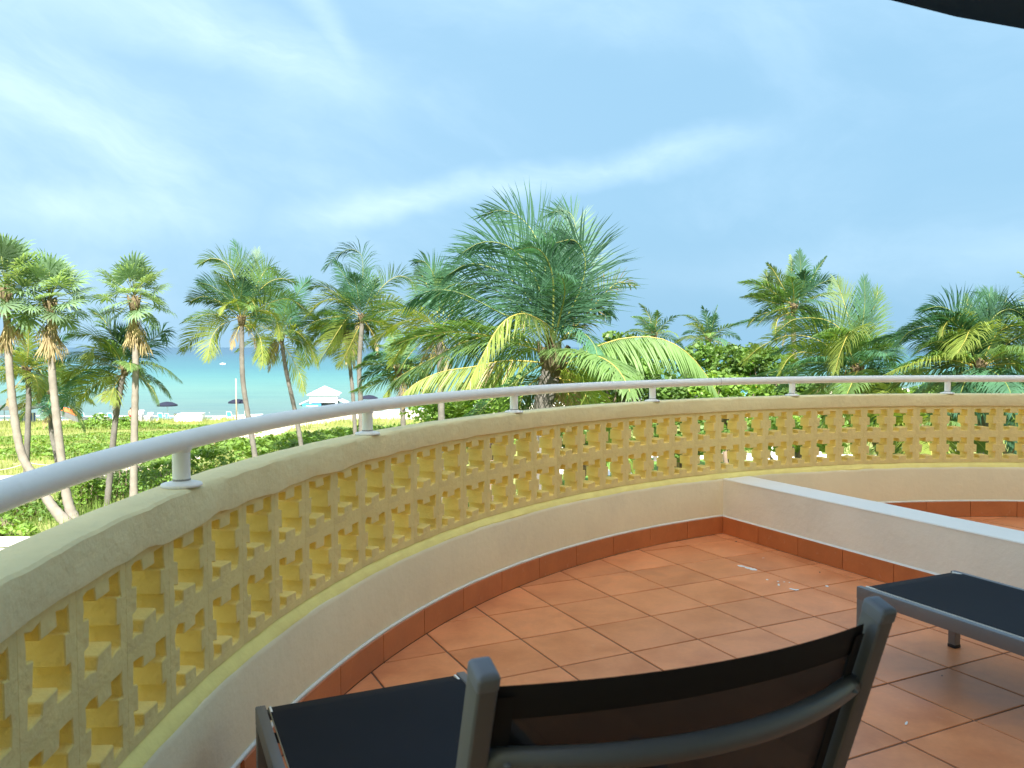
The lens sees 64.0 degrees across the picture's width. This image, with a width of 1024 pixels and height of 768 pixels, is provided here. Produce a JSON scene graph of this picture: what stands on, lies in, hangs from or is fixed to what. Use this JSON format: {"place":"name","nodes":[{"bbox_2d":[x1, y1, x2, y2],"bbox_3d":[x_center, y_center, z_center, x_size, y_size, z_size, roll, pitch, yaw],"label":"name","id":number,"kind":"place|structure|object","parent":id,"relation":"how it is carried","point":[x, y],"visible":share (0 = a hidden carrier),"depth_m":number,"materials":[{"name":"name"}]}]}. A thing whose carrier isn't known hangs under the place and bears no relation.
{"place":"outdoors","nodes":[
{"label":"outdoors","id":0,"kind":"place"},
{"bbox_2d":[0,537,28,549],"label":"terrace wall","id":1,"kind":"structure","parent":0,"point":[5,542],"depth_m":13.71,"materials":[{"name":"paint"}]},
{"bbox_2d":[0,415,357,478],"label":"sand path","id":2,"kind":"structure","parent":0,"point":[274,431],"depth_m":82.38,"materials":[{"name":"beige sand"}]},
{"bbox_2d":[0,473,517,536],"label":"rough grass","id":3,"kind":"structure","parent":0,"point":[93,506],"depth_m":40.44,"materials":[{"name":"green plant"}]},
{"bbox_2d":[0,388,1008,536],"bbox_3d":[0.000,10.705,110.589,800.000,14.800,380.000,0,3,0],"label":"ground","id":4,"kind":"structure","parent":0,"point":[394,414],"depth_m":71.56,"materials":[{"name":"green plant"}]},
{"bbox_2d":[0,514,38,536],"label":"shrub","id":5,"kind":"object","parent":4,"relation":"on","point":[26,526],"visible":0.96,"depth_m":35.91,"materials":[{"name":"green plant"}]},
{"bbox_2d":[0,405,44,422],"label":"canvas shelter","id":6,"kind":"object","parent":4,"relation":"on","point":[33,416],"visible":0.3,"depth_m":95.97,"materials":[{"name":"white fabric"}]},
{"bbox_2d":[0,498,63,521],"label":"shrub","id":7,"kind":"object","parent":4,"relation":"on","point":[40,504],"visible":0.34,"depth_m":38.92,"materials":[{"name":"green plant"}]},
{"bbox_2d":[0,232,70,523],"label":"fan palm","id":8,"kind":"object","parent":4,"relation":"on","point":[12,251],"visible":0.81,"depth_m":37.82,"materials":[{"name":"green plant"}]},
{"bbox_2d":[0,320,82,471],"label":"coconut palm","id":9,"kind":"object","parent":4,"relation":"on","point":[29,376],"visible":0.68,"depth_m":44.81,"materials":[{"name":"green plant"}]},
{"bbox_2d":[0,248,96,518],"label":"fan palm","id":10,"kind":"object","parent":4,"relation":"on","point":[56,269],"visible":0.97,"depth_m":38.22,"materials":[{"name":"green plant"}]},
{"bbox_2d":[0,362,96,462],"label":"coconut palm","id":11,"kind":"object","parent":4,"relation":"on","point":[45,415],"visible":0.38,"depth_m":51.02,"materials":[{"name":"green plant"}]},
{"bbox_2d":[60,407,92,422],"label":"tarp","id":12,"kind":"object","parent":4,"relation":"on","point":[69,415],"visible":0.45,"depth_m":94.87,"materials":[{"name":"fabric"}]},
{"bbox_2d":[56,477,111,505],"bbox_3d":[-22.380,5.476,42.865,2.764,1.817,2.527,0,3,0],"label":"shrub","id":13,"kind":"object","parent":4,"relation":"on","point":[95,483],"visible":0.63,"depth_m":42.51,"materials":[{"name":"green plant"}]},
{"bbox_2d":[76,413,144,428],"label":"shrub","id":14,"kind":"object","parent":4,"relation":"on","point":[124,419],"visible":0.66,"depth_m":84.90,"materials":[{"name":"green plant"}]},
{"bbox_2d":[55,305,181,505],"bbox_3d":[-20.270,1.155,41.999,6.526,10.703,4.866,-1,3,-21],"label":"coconut palm","id":15,"kind":"object","parent":4,"relation":"on","point":[117,355],"visible":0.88,"depth_m":41.87,"materials":[{"name":"green plant"}]},
{"bbox_2d":[92,469,147,498],"bbox_3d":[-21.667,5.414,45.165,3.074,1.744,3.332,0,3,0],"label":"shrub","id":16,"kind":"object","parent":4,"relation":"on","point":[120,479],"visible":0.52,"depth_m":44.94,"materials":[{"name":"green plant"}]},
{"bbox_2d":[85,250,176,496],"bbox_3d":[-18.665,-0.120,40.911,4.122,13.085,4.015,2,3,31],"label":"fan palm","id":17,"kind":"object","parent":4,"relation":"on","point":[133,268],"visible":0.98,"depth_m":40.70,"materials":[{"name":"green plant"}]},
{"bbox_2d":[0,420,261,460],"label":"groundcover","id":18,"kind":"object","parent":4,"relation":"on","point":[86,449],"visible":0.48,"depth_m":71.60,"materials":[{"name":"green plant"}]},
{"bbox_2d":[138,410,144,421],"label":"stacked loungers","id":19,"kind":"object","parent":4,"relation":"on","point":[141,413],"visible":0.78,"depth_m":98.54,"materials":[{"name":"white plastic"}]},
{"bbox_2d":[144,412,153,421],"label":"stacked loungers","id":20,"kind":"object","parent":4,"relation":"on","point":[149,415],"visible":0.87,"depth_m":98.55,"materials":[{"name":"white plastic"}]},
{"bbox_2d":[122,468,192,490],"bbox_3d":[-20.587,5.581,48.175,4.462,1.216,4.033,0,3,0],"label":"shrub","id":21,"kind":"object","parent":4,"relation":"on","point":[157,474],"visible":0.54,"depth_m":47.76,"materials":[{"name":"green plant"}]},
{"bbox_2d":[157,402,177,419],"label":"beach umbrella","id":22,"kind":"object","parent":4,"relation":"on","point":[166,404],"visible":0.94,"depth_m":96.87,"materials":[{"name":"blue fabric"}]},
{"bbox_2d":[174,413,204,421],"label":"storage box","id":23,"kind":"object","parent":4,"relation":"on","point":[186,416],"visible":0.94,"depth_m":98.22,"materials":[{"name":"white plastic"}]},
{"bbox_2d":[228,399,242,403],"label":"beach umbrella","id":24,"kind":"object","parent":4,"relation":"on","point":[239,401],"visible":0.88,"depth_m":101.79,"materials":[{"name":"blue fabric"}]},
{"bbox_2d":[235,379,236,419],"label":"pole","id":25,"kind":"object","parent":4,"relation":"on","point":[236,395],"visible":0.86,"depth_m":99.94,"materials":[{"name":"white metal"}]},
{"bbox_2d":[176,238,308,456],"bbox_3d":[-14.770,-0.826,44.853,6.242,14.468,5.156,1,3,26],"label":"coconut palm","id":26,"kind":"object","parent":4,"relation":"on","point":[242,299],"visible":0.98,"depth_m":44.64,"materials":[{"name":"green plant"}]},
{"bbox_2d":[232,274,322,445],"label":"coconut palm","id":27,"kind":"object","parent":4,"relation":"on","point":[288,313],"visible":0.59,"depth_m":49.89,"materials":[{"name":"green plant"}]},
{"bbox_2d":[259,415,351,436],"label":"rope fence","id":28,"kind":"object","parent":4,"relation":"on","point":[307,425],"visible":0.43,"depth_m":84.83,"materials":[{"name":"beige"}]},
{"bbox_2d":[123,423,517,480],"bbox_3d":[-11.528,4.400,61.257,33.134,2.823,10.300,-2,3,-38],"label":"sea grape hedge","id":29,"kind":"object","parent":4,"relation":"on","point":[266,444],"visible":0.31,"depth_m":55.11,"materials":[{"name":"green plant"}]},
{"bbox_2d":[299,386,348,405],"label":"beach hut","id":30,"kind":"object","parent":4,"relation":"on","point":[324,395],"visible":0.64,"depth_m":132.30,"materials":[{"name":"white paint"}]},
{"bbox_2d":[290,306,385,433],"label":"coconut palm","id":31,"kind":"object","parent":4,"relation":"on","point":[313,331],"visible":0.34,"depth_m":51.45,"materials":[{"name":"green plant"}]},
{"bbox_2d":[294,235,415,430],"bbox_3d":[-9.368,-1.334,49.918,6.604,15.235,5.190,-2,3,-31],"label":"coconut palm","id":32,"kind":"object","parent":4,"relation":"on","point":[361,295],"visible":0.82,"depth_m":49.69,"materials":[{"name":"green plant"}]},
{"bbox_2d":[363,395,377,398],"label":"beach umbrella","id":33,"kind":"object","parent":4,"relation":"on","point":[369,397],"visible":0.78,"depth_m":110.50,"materials":[{"name":"blue fabric"}]},
{"bbox_2d":[349,327,436,425],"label":"coconut palm","id":34,"kind":"object","parent":4,"relation":"on","point":[410,363],"visible":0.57,"depth_m":43.89,"materials":[{"name":"green plant"}]},
{"bbox_2d":[360,248,489,498],"bbox_3d":[-3.750,0.521,35.989,5.830,12.961,4.786,0,3,-10],"label":"coconut palm","id":35,"kind":"object","parent":4,"relation":"on","point":[421,269],"visible":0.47,"depth_m":35.85,"materials":[{"name":"green plant"}]},
{"bbox_2d":[399,391,477,423],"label":"sea grape tree","id":36,"kind":"object","parent":4,"relation":"on","point":[429,412],"visible":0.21,"depth_m":41.17,"materials":[{"name":"green plant"}]},
{"bbox_2d":[444,380,524,500],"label":"sea grape tree","id":37,"kind":"object","parent":4,"relation":"on","point":[464,407],"visible":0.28,"depth_m":39.23,"materials":[{"name":"green plant"}]},
{"bbox_2d":[384,180,718,489],"bbox_3d":[0.801,1.706,16.602,5.399,12.137,5.828,-2,3,-40],"label":"coconut palm","id":38,"kind":"object","parent":4,"relation":"on","point":[551,281],"visible":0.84,"depth_m":16.69,"materials":[{"name":"green plant"}]},
{"bbox_2d":[560,402,635,476],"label":"sea grape tree","id":39,"kind":"object","parent":4,"relation":"on","point":[586,442],"visible":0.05,"depth_m":37.22,"materials":[{"name":"green plant"}]},
{"bbox_2d":[652,420,729,467],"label":"sea grape tree","id":40,"kind":"object","parent":4,"relation":"on","point":[702,431],"visible":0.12,"depth_m":39.46,"materials":[{"name":"green plant"}]},
{"bbox_2d":[724,415,847,458],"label":"sea grape tree","id":41,"kind":"object","parent":4,"relation":"on","point":[797,426],"visible":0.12,"depth_m":35.25,"materials":[{"name":"green plant"}]},
{"bbox_2d":[737,272,943,447],"bbox_3d":[11.743,1.609,29.075,6.176,11.217,6.529,-2,3,-40],"label":"coconut palm","id":42,"kind":"object","parent":4,"relation":"on","point":[832,357],"visible":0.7,"depth_m":28.70,"materials":[{"name":"green plant"}]},
{"bbox_2d":[843,385,929,454],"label":"sea grape tree","id":43,"kind":"object","parent":4,"relation":"on","point":[871,419],"visible":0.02,"depth_m":39.87,"materials":[{"name":"green plant"}]},
{"bbox_2d":[842,412,988,455],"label":"coconut palm","id":44,"kind":"object","parent":4,"relation":"on","point":[979,448],"visible":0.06,"depth_m":23.80,"materials":[{"name":"green plant"}]},
{"bbox_2d":[867,281,1023,453],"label":"coconut palm","id":45,"kind":"object","parent":4,"relation":"on","point":[975,340],"visible":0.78,"depth_m":24.65,"materials":[{"name":"green plant"}]},
{"bbox_2d":[899,373,1014,451],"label":"sea grape tree","id":46,"kind":"object","parent":4,"relation":"on","point":[913,388],"visible":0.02,"depth_m":40.14,"materials":[{"name":"green plant"}]},
{"bbox_2d":[970,270,1023,368],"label":"coconut palm","id":47,"kind":"object","parent":4,"relation":"on","point":[1020,273],"visible":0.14,"depth_m":30.69,"materials":[{"name":"green plant"}]},
{"bbox_2d":[1003,382,1023,453],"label":"sea grape tree","id":48,"kind":"object","parent":4,"relation":"on","point":[1005,452],"visible":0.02,"depth_m":41.96,"materials":[{"name":"green plant"}]},
{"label":"hotel building","id":49,"kind":"object","parent":4,"relation":"on","visible":0},
{"bbox_2d":[282,517,1023,767],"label":"balcony floor","id":50,"kind":"structure","parent":49,"relation":"attached to","point":[934,700],"depth_m":3.40,"materials":[{"name":"tile"}]},
{"bbox_2d":[255,671,529,767],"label":"footstool","id":51,"kind":"object","parent":50,"relation":"on","point":[414,725],"visible":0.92,"depth_m":1.96,"materials":[{"name":"grey metal"}]},
{"bbox_2d":[0,393,1023,767],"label":"balcony parapet","id":52,"kind":"structure","parent":50,"relation":"on","point":[160,627],"depth_m":3.00,"materials":[{"name":"beige paint"}]},
{"bbox_2d":[0,375,1023,513],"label":"handrail","id":53,"kind":"object","parent":52,"relation":"on","point":[19,489],"visible":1,"depth_m":2.48,"materials":[{"name":"white metal"}]},
{"bbox_2d":[456,596,896,767],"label":"patio chair","id":54,"kind":"object","parent":50,"relation":"on","point":[495,713],"visible":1,"depth_m":0.92,"materials":[{"name":"grey metal"}]},
{"bbox_2d":[723,476,1023,588],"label":"divider wall","id":55,"kind":"structure","parent":50,"relation":"on","point":[884,542],"depth_m":4.36,"materials":[{"name":"beige paint"}]},
{"bbox_2d":[856,570,1023,656],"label":"footstool","id":56,"kind":"object","parent":50,"relation":"on","point":[955,604],"visible":0.88,"depth_m":2.93,"materials":[{"name":"grey metal"}]},
{"bbox_2d":[892,0,1023,28],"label":"parasol","id":57,"kind":"object","parent":50,"relation":"on","point":[1010,13],"visible":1,"depth_m":1.29,"materials":[{"name":"black fabric"}]},
{"bbox_2d":[0,347,1023,419],"bbox_3d":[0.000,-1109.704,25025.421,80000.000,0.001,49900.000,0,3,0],"label":"sea","id":58,"kind":"structure","parent":0,"point":[206,388],"depth_m":219.73,"materials":[{"name":"liquid"}]},
{"bbox_2d":[36,414,261,416],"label":"surf","id":59,"kind":"structure","parent":58,"relation":"on","point":[170,415],"depth_m":112.57,"materials":[{"name":"white liquid"}]},
{"bbox_2d":[213,403,531,417],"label":"surf","id":60,"kind":"structure","parent":58,"relation":"on","point":[259,415],"depth_m":111.56,"materials":[{"name":"white liquid"}]},
{"bbox_2d":[0,0,1023,346],"label":"sky","id":61,"kind":"structure","parent":0,"point":[884,139],"materials":[{"name":"blue"}]},
{"bbox_2d":[562,458,752,484],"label":"lawn","id":62,"kind":"structure","parent":0,"point":[702,462],"depth_m":58.59,"materials":[{"name":"green plant"}]},
{"bbox_2d":[555,363,630,403],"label":"sea grape tree","id":63,"kind":"object","parent":62,"relation":"on","point":[618,399],"visible":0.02,"depth_m":42.83,"materials":[{"name":"green plant"}]},
{"bbox_2d":[579,330,663,402],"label":"sea grape tree","id":64,"kind":"object","parent":62,"relation":"on","point":[612,335],"visible":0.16,"depth_m":41.80,"materials":[{"name":"green plant"}]},
{"bbox_2d":[625,303,683,460],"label":"coconut palm","id":65,"kind":"object","parent":62,"relation":"on","point":[651,328],"visible":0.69,"depth_m":59.71,"materials":[{"name":"green plant"}]},
{"bbox_2d":[635,348,697,470],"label":"sea grape tree","id":66,"kind":"object","parent":62,"relation":"on","point":[667,393],"visible":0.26,"depth_m":44.52,"materials":[{"name":"green plant"}]},
{"bbox_2d":[674,305,740,370],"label":"coconut palm","id":67,"kind":"object","parent":62,"relation":"on","point":[708,336],"visible":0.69,"depth_m":55.58,"materials":[{"name":"green plant"}]},
{"bbox_2d":[680,340,762,423],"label":"sea grape tree","id":68,"kind":"object","parent":62,"relation":"on","point":[715,352],"visible":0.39,"depth_m":47.44,"materials":[{"name":"green plant"}]},
{"bbox_2d":[680,368,775,462],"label":"sea grape tree","id":69,"kind":"object","parent":62,"relation":"on","point":[726,391],"visible":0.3,"depth_m":43.38,"materials":[{"name":"green plant"}]},
{"bbox_2d":[562,447,955,459],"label":"garden wall","id":70,"kind":"structure","parent":62,"relation":"on","point":[772,454],"depth_m":60.81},
{"bbox_2d":[724,342,803,389],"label":"sea grape tree","id":71,"kind":"object","parent":62,"relation":"on","point":[765,361],"visible":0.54,"depth_m":44.93,"materials":[{"name":"green plant"}]},
{"bbox_2d":[726,247,852,457],"bbox_3d":[15.441,-0.610,45.914,5.231,14.098,5.123,-2,3,-38],"label":"coconut palm","id":72,"kind":"object","parent":62,"relation":"on","point":[793,286],"visible":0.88,"depth_m":45.70,"materials":[{"name":"green plant"}]},
{"bbox_2d":[746,371,847,458],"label":"sea grape tree","id":73,"kind":"object","parent":62,"relation":"on","point":[800,389],"visible":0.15,"depth_m":43.10,"materials":[{"name":"green plant"}]},
{"bbox_2d":[608,420,1007,454],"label":"garden grass","id":74,"kind":"structure","parent":0,"point":[846,453],"depth_m":67.69,"materials":[{"name":"green plant"}]}
]}

